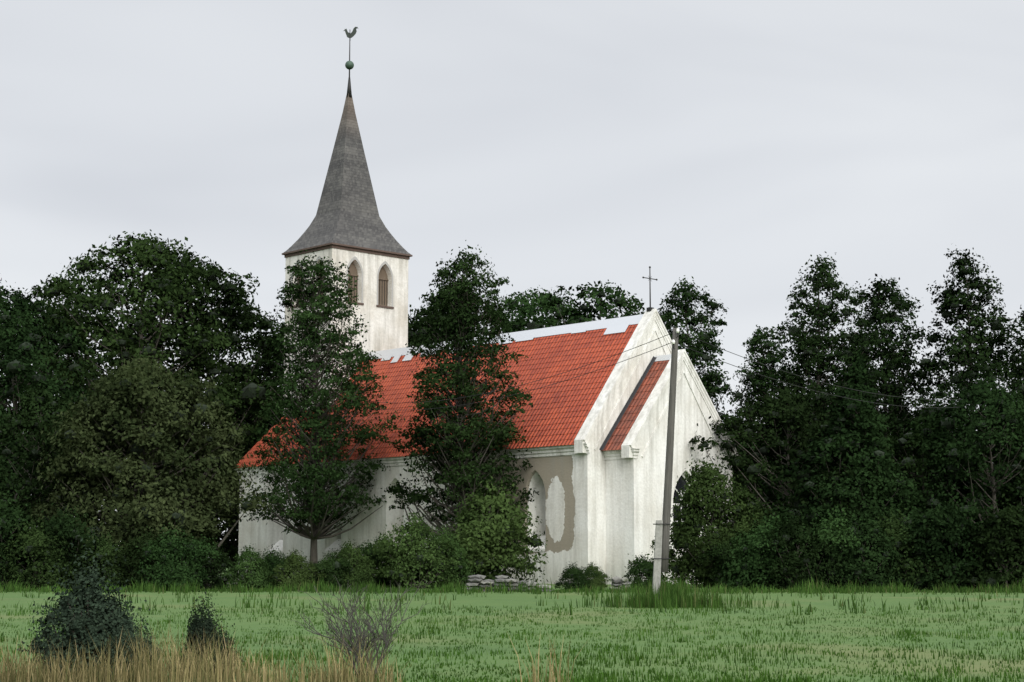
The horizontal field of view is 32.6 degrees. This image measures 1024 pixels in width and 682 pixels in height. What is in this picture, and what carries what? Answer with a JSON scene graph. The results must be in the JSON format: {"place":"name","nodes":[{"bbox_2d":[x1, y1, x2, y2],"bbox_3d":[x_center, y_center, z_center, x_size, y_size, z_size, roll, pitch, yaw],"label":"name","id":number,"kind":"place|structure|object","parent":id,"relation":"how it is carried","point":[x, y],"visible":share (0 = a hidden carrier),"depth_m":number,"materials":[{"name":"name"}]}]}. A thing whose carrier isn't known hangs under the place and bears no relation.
{"place":"outdoors","nodes":[
{"label":"outdoors","id":0,"kind":"place"},
{"bbox_2d":[238,248,732,583],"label":"church walls","id":1,"kind":"structure","parent":0,"point":[595,506],"depth_m":76.95,"materials":[{"name":"white paint"}]},
{"bbox_2d":[290,256,393,308],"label":"church belfry surrounds","id":2,"kind":"object","parent":1,"relation":"attached to","point":[380,267],"visible":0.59,"depth_m":94.73,"materials":[{"name":"white paint"}]},
{"bbox_2d":[282,93,412,259],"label":"church spire","id":3,"kind":"structure","parent":1,"relation":"on","point":[347,216],"depth_m":95.86,"materials":[{"name":"grey metal"}]},
{"bbox_2d":[344,27,357,96],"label":"weather vane","id":4,"kind":"object","parent":3,"relation":"on","point":[349,65],"visible":1,"depth_m":97.51,"materials":[{"name":"grey metal"}]},
{"bbox_2d":[268,536,545,552],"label":"church nave sills","id":5,"kind":"structure","parent":1,"relation":"attached to","point":[336,544],"depth_m":87.59,"materials":[{"name":"paint"}]},
{"bbox_2d":[237,324,637,467],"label":"tiled roof","id":6,"kind":"structure","parent":1,"relation":"attached to","point":[557,413],"depth_m":81.11,"materials":[{"name":"tile"}]},
{"bbox_2d":[365,314,670,450],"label":"roof flashing","id":7,"kind":"object","parent":6,"relation":"on","point":[617,325],"visible":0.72,"depth_m":81.85,"materials":[{"name":"silver metal"}]},
{"bbox_2d":[235,308,737,474],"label":"church cornices","id":8,"kind":"object","parent":1,"relation":"attached to","point":[553,450],"visible":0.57,"depth_m":77.27,"materials":[{"name":"white paint"}]},
{"bbox_2d":[296,262,687,533],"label":"windows","id":9,"kind":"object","parent":1,"relation":"in","point":[383,279],"visible":0.3,"depth_m":94.20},
{"bbox_2d":[601,360,668,450],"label":"tiled roof","id":10,"kind":"structure","parent":1,"relation":"attached to","point":[633,411],"depth_m":76.50,"materials":[{"name":"red tile"}]},
{"bbox_2d":[642,266,657,310],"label":"cross","id":11,"kind":"object","parent":1,"relation":"on","point":[650,308],"visible":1,"depth_m":79.10,"materials":[{"name":"grey metal"}]},
{"bbox_2d":[0,568,1023,681],"bbox_3d":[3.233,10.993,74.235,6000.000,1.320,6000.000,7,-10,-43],"label":"meadow ground","id":12,"kind":"structure","parent":0,"point":[495,600],"depth_m":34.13,"materials":[{"name":"green plant"}]},
{"bbox_2d":[0,278,40,419],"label":"tree","id":13,"kind":"object","parent":12,"relation":"on","point":[1,293],"visible":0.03,"depth_m":101.26,"materials":[{"name":"green plant"}]},
{"bbox_2d":[0,488,73,589],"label":"shrub","id":14,"kind":"object","parent":12,"relation":"on","point":[8,519],"visible":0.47,"depth_m":63.26,"materials":[{"name":"green plant"}]},
{"bbox_2d":[0,516,90,589],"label":"shrub","id":15,"kind":"object","parent":12,"relation":"on","point":[37,550],"visible":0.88,"depth_m":62.34,"materials":[{"name":"green plant"}]},
{"bbox_2d":[0,282,115,510],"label":"tree","id":16,"kind":"object","parent":12,"relation":"on","point":[22,340],"visible":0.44,"depth_m":91.78,"materials":[{"name":"green plant"}]},
{"bbox_2d":[0,383,116,559],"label":"tree","id":17,"kind":"object","parent":12,"relation":"on","point":[20,423],"visible":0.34,"depth_m":79.41,"materials":[{"name":"green plant"}]},
{"bbox_2d":[0,270,133,511],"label":"tree","id":18,"kind":"object","parent":12,"relation":"on","point":[37,290],"visible":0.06,"depth_m":109.35,"materials":[{"name":"green plant"}]},
{"bbox_2d":[30,503,117,583],"bbox_3d":[-16.113,7.837,64.510,3.921,3.736,3.631,1,-7,-6],"label":"shrub","id":19,"kind":"object","parent":12,"relation":"on","point":[69,527],"visible":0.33,"depth_m":63.80,"materials":[{"name":"green plant"}]},
{"bbox_2d":[17,536,159,681],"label":"juniper","id":20,"kind":"object","parent":12,"relation":"on","point":[91,624],"visible":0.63,"depth_m":21.24,"materials":[{"name":"green plant"}]},
{"bbox_2d":[67,531,143,589],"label":"shrub","id":21,"kind":"object","parent":12,"relation":"on","point":[103,548],"visible":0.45,"depth_m":62.55,"materials":[{"name":"green plant"}]},
{"bbox_2d":[95,609,165,681],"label":"juniper","id":22,"kind":"object","parent":12,"relation":"on","point":[130,632],"visible":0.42,"depth_m":20.76,"materials":[{"name":"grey plant"}]},
{"bbox_2d":[104,526,177,588],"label":"shrub","id":23,"kind":"object","parent":12,"relation":"on","point":[130,561],"visible":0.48,"depth_m":62.02,"materials":[{"name":"green plant"}]},
{"bbox_2d":[3,229,281,515],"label":"tree","id":24,"kind":"object","parent":12,"relation":"on","point":[145,255],"visible":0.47,"depth_m":97.03,"materials":[{"name":"green plant"}]},
{"bbox_2d":[29,349,275,580],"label":"lime tree","id":25,"kind":"object","parent":12,"relation":"on","point":[193,506],"visible":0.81,"depth_m":75.00,"materials":[{"name":"green plant"}]},
{"bbox_2d":[131,521,222,589],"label":"shrub","id":26,"kind":"object","parent":12,"relation":"on","point":[179,570],"visible":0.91,"depth_m":61.42,"materials":[{"name":"green plant"}]},
{"bbox_2d":[94,245,283,566],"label":"tree","id":27,"kind":"object","parent":12,"relation":"on","point":[242,318],"visible":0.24,"depth_m":103.51,"materials":[{"name":"green plant"}]},
{"bbox_2d":[167,585,243,677],"bbox_3d":[-3.790,3.923,21.902,0.822,1.719,1.011,-4,-8,28],"label":"juniper","id":28,"kind":"object","parent":12,"relation":"on","point":[207,625],"visible":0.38,"depth_m":21.76,"materials":[{"name":"green plant"}]},
{"bbox_2d":[178,535,241,589],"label":"shrub","id":29,"kind":"object","parent":12,"relation":"on","point":[212,566],"visible":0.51,"depth_m":63.11,"materials":[{"name":"green plant"}]},
{"bbox_2d":[202,403,259,577],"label":"tree","id":30,"kind":"object","parent":12,"relation":"on","point":[230,544],"visible":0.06,"depth_m":106.14,"materials":[{"name":"green plant"}]},
{"bbox_2d":[203,321,282,392],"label":"tree","id":31,"kind":"object","parent":12,"relation":"on","point":[251,366],"depth_m":116.46,"materials":[{"name":"green plant"}]},
{"bbox_2d":[221,543,273,589],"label":"shrub","id":32,"kind":"object","parent":12,"relation":"on","point":[247,559],"visible":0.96,"depth_m":61.70,"materials":[{"name":"green plant"}]},
{"bbox_2d":[222,399,273,567],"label":"tree","id":33,"kind":"object","parent":12,"relation":"on","point":[236,513],"depth_m":109.53,"materials":[{"name":"green plant"}]},
{"bbox_2d":[253,544,296,587],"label":"shrub","id":34,"kind":"object","parent":12,"relation":"on","point":[272,558],"visible":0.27,"depth_m":62.73,"materials":[{"name":"green plant"}]},
{"bbox_2d":[0,614,587,681],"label":"dry grass stalks","id":35,"kind":"object","parent":12,"relation":"on","point":[205,670],"visible":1,"depth_m":19.56,"materials":[{"name":"beige plant"}]},
{"bbox_2d":[268,548,326,590],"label":"shrub","id":36,"kind":"object","parent":12,"relation":"on","point":[294,573],"visible":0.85,"depth_m":61.23,"materials":[{"name":"green plant"}]},
{"bbox_2d":[238,250,405,574],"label":"slim tree","id":37,"kind":"object","parent":12,"relation":"on","point":[314,477],"visible":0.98,"depth_m":83.98,"materials":[{"name":"green plant"}]},
{"bbox_2d":[311,548,351,588],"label":"shrub","id":38,"kind":"object","parent":12,"relation":"on","point":[327,566],"visible":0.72,"depth_m":62.04,"materials":[{"name":"green plant"}]},
{"bbox_2d":[322,539,381,589],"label":"shrub","id":39,"kind":"object","parent":12,"relation":"on","point":[358,562],"visible":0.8,"depth_m":62.79,"materials":[{"name":"green plant"}]},
{"bbox_2d":[290,581,428,675],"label":"dead bush twigs","id":40,"kind":"object","parent":12,"relation":"on","point":[385,638],"visible":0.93,"depth_m":21.76,"materials":[{"name":"brown plant"}]},
{"bbox_2d":[335,529,406,587],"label":"bush","id":41,"kind":"object","parent":12,"relation":"on","point":[376,580],"visible":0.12,"depth_m":65.35,"materials":[{"name":"green plant"}]},
{"bbox_2d":[174,575,630,591],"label":"dry stone wall","id":42,"kind":"structure","parent":12,"relation":"on","point":[476,580],"depth_m":60.46,"materials":[{"name":"stone"}]},
{"bbox_2d":[363,510,461,588],"bbox_3d":[-3.656,8.015,64.337,3.354,3.617,3.423,6,-9,-39],"label":"light bush","id":43,"kind":"object","parent":12,"relation":"on","point":[405,564],"visible":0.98,"depth_m":63.98,"materials":[{"name":"green plant"}]},
{"bbox_2d":[412,523,479,587],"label":"bush","id":44,"kind":"object","parent":12,"relation":"on","point":[463,574],"visible":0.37,"depth_m":65.52,"materials":[{"name":"green plant"}]},
{"bbox_2d":[408,278,509,346],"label":"tree","id":45,"kind":"object","parent":12,"relation":"on","point":[414,336],"visible":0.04,"depth_m":114.68,"materials":[{"name":"green plant"}]},
{"bbox_2d":[382,240,538,581],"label":"tree","id":46,"kind":"object","parent":12,"relation":"on","point":[458,470],"visible":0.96,"depth_m":76.58,"materials":[{"name":"green plant"}]},
{"bbox_2d":[449,476,548,585],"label":"light bush","id":47,"kind":"object","parent":12,"relation":"on","point":[490,538],"visible":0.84,"depth_m":69.89,"materials":[{"name":"green plant"}]},
{"bbox_2d":[0,574,1023,615],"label":"rough grass","id":48,"kind":"structure","parent":12,"relation":"on","point":[805,588],"depth_m":58.45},
{"bbox_2d":[472,285,593,337],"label":"tree","id":49,"kind":"object","parent":12,"relation":"on","point":[512,304],"visible":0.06,"depth_m":118.28,"materials":[{"name":"green plant"}]},
{"bbox_2d":[554,560,598,590],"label":"shrub","id":50,"kind":"object","parent":12,"relation":"on","point":[578,577],"visible":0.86,"depth_m":60.79,"materials":[{"name":"green plant"}]},
{"bbox_2d":[505,279,680,349],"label":"tree","id":51,"kind":"object","parent":12,"relation":"on","point":[601,306],"visible":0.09,"depth_m":113.68,"materials":[{"name":"green plant"}]},
{"bbox_2d":[581,561,611,590],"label":"shrub","id":52,"kind":"object","parent":12,"relation":"on","point":[600,579],"visible":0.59,"depth_m":61.81,"materials":[{"name":"green plant"}]},
{"bbox_2d":[622,552,672,589],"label":"shrub","id":53,"kind":"object","parent":12,"relation":"on","point":[644,567],"visible":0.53,"depth_m":62.25,"materials":[{"name":"green plant"}]},
{"bbox_2d":[651,328,678,601],"bbox_3d":[4.035,3.444,46.138,0.829,7.655,0.331,0,-7,-2],"label":"utility pole","id":54,"kind":"object","parent":12,"relation":"on","point":[661,558],"visible":0.99,"depth_m":46.00,"materials":[{"name":"grey wood"}]},
{"bbox_2d":[370,331,962,409],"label":"power lines","id":55,"kind":"object","parent":54,"relation":"attached to","point":[693,350],"visible":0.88,"depth_m":55.67,"materials":[{"name":"black metal"}]},
{"bbox_2d":[582,573,778,609],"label":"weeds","id":56,"kind":"object","parent":12,"relation":"on","point":[667,594],"visible":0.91,"depth_m":45.33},
{"bbox_2d":[643,275,733,420],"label":"tree","id":57,"kind":"object","parent":12,"relation":"on","point":[709,378],"visible":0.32,"depth_m":101.75,"materials":[{"name":"green plant"}]},
{"bbox_2d":[627,457,776,587],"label":"bush","id":58,"kind":"object","parent":12,"relation":"on","point":[687,540],"visible":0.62,"depth_m":65.80,"materials":[{"name":"green plant"}]},
{"bbox_2d":[695,529,766,587],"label":"shrub","id":59,"kind":"object","parent":12,"relation":"on","point":[719,551],"visible":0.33,"depth_m":63.63,"materials":[{"name":"green plant"}]},
{"bbox_2d":[717,505,812,589],"bbox_3d":[9.234,7.737,62.857,3.944,3.654,3.912,3,-8,-23],"label":"shrub","id":60,"kind":"object","parent":12,"relation":"on","point":[755,542],"visible":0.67,"depth_m":62.16,"materials":[{"name":"green plant"}]},
{"bbox_2d":[727,325,805,474],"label":"tall tree","id":61,"kind":"object","parent":12,"relation":"on","point":[758,382],"visible":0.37,"depth_m":96.19,"materials":[{"name":"green plant"}]},
{"bbox_2d":[732,437,819,522],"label":"tree","id":62,"kind":"object","parent":12,"relation":"on","point":[777,493],"visible":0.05,"depth_m":83.02,"materials":[{"name":"green plant"}]},
{"bbox_2d":[689,380,887,560],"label":"tree","id":63,"kind":"object","parent":12,"relation":"on","point":[788,420],"visible":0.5,"depth_m":77.56,"materials":[{"name":"green plant"}]},
{"bbox_2d":[751,510,854,589],"bbox_3d":[10.229,7.651,61.862,3.301,3.397,3.565,3,-8,-25],"label":"shrub","id":64,"kind":"object","parent":12,"relation":"on","point":[790,558],"visible":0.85,"depth_m":61.25,"materials":[{"name":"green plant"}]},
{"bbox_2d":[758,252,883,502],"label":"tall tree","id":65,"kind":"object","parent":12,"relation":"on","point":[810,344],"visible":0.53,"depth_m":86.06,"materials":[{"name":"green plant"}]},
{"bbox_2d":[783,498,883,588],"bbox_3d":[11.512,7.624,62.849,4.302,3.986,4.268,5,-9,-33],"label":"shrub","id":66,"kind":"object","parent":12,"relation":"on","point":[831,524],"visible":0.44,"depth_m":61.98,"materials":[{"name":"green plant"}]},
{"bbox_2d":[760,346,935,560],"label":"tree","id":67,"kind":"object","parent":12,"relation":"on","point":[869,458],"visible":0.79,"depth_m":75.21,"materials":[{"name":"green plant"}]},
{"bbox_2d":[818,510,917,588],"bbox_3d":[12.368,7.660,61.935,3.301,3.397,3.565,-6,-10,41],"label":"shrub","id":68,"kind":"object","parent":12,"relation":"on","point":[868,557],"visible":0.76,"depth_m":61.30,"materials":[{"name":"green plant"}]},
{"bbox_2d":[831,274,942,473],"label":"tall tree","id":69,"kind":"object","parent":12,"relation":"on","point":[885,374],"visible":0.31,"depth_m":90.01,"materials":[{"name":"green plant"}]},
{"bbox_2d":[853,506,954,589],"bbox_3d":[14.145,7.763,63.056,3.944,3.654,3.912,-6,-9,40],"label":"shrub","id":70,"kind":"object","parent":12,"relation":"on","point":[893,529],"visible":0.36,"depth_m":61.98,"materials":[{"name":"green plant"}]},
{"bbox_2d":[887,393,932,489],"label":"tree","id":71,"kind":"object","parent":12,"relation":"on","point":[902,416],"visible":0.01,"depth_m":92.56,"materials":[{"name":"green plant"}]},
{"bbox_2d":[818,420,1020,570],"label":"tree","id":72,"kind":"object","parent":12,"relation":"on","point":[910,466],"visible":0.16,"depth_m":78.40,"materials":[{"name":"green plant"}]},
{"bbox_2d":[884,493,991,590],"bbox_3d":[15.193,7.513,62.729,3.961,4.076,4.278,-1,-7,10],"label":"shrub","id":73,"kind":"object","parent":12,"relation":"on","point":[942,519],"visible":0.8,"depth_m":61.76,"materials":[{"name":"green plant"}]},
{"bbox_2d":[892,434,1005,510],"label":"tree","id":74,"kind":"object","parent":12,"relation":"on","point":[1004,451],"depth_m":90.39,"materials":[{"name":"green plant"}]},
{"bbox_2d":[896,373,1023,528],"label":"tree","id":75,"kind":"object","parent":12,"relation":"on","point":[957,460],"visible":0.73,"depth_m":75.43,"materials":[{"name":"green plant"}]},
{"bbox_2d":[898,243,1023,483],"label":"tall tree","id":76,"kind":"object","parent":12,"relation":"on","point":[966,356],"visible":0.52,"depth_m":86.43,"materials":[{"name":"green plant"}]},
{"bbox_2d":[933,514,1014,588],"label":"shrub","id":77,"kind":"object","parent":12,"relation":"on","point":[962,539],"visible":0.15,"depth_m":62.09,"materials":[{"name":"green plant"}]},
{"bbox_2d":[957,492,1023,589],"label":"shrub","id":78,"kind":"object","parent":12,"relation":"on","point":[1011,522],"visible":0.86,"depth_m":61.30,"materials":[{"name":"green plant"}]},
{"bbox_2d":[977,521,1023,585],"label":"shrub","id":79,"kind":"object","parent":12,"relation":"on","point":[1015,575],"visible":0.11,"depth_m":62.32,"materials":[{"name":"green plant"}]},
{"bbox_2d":[984,305,1023,477],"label":"tall tree","id":80,"kind":"object","parent":12,"relation":"on","point":[1017,372],"visible":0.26,"depth_m":91.12,"materials":[{"name":"green plant"}]},
{"bbox_2d":[987,427,1023,562],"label":"tree","id":81,"kind":"object","parent":12,"relation":"on","point":[1015,472],"visible":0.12,"depth_m":80.04,"materials":[{"name":"green plant"}]},
{"bbox_2d":[0,0,1023,545],"label":"sky","id":82,"kind":"structure","parent":0,"point":[725,145],"materials":[{"name":"grey"}]}
]}

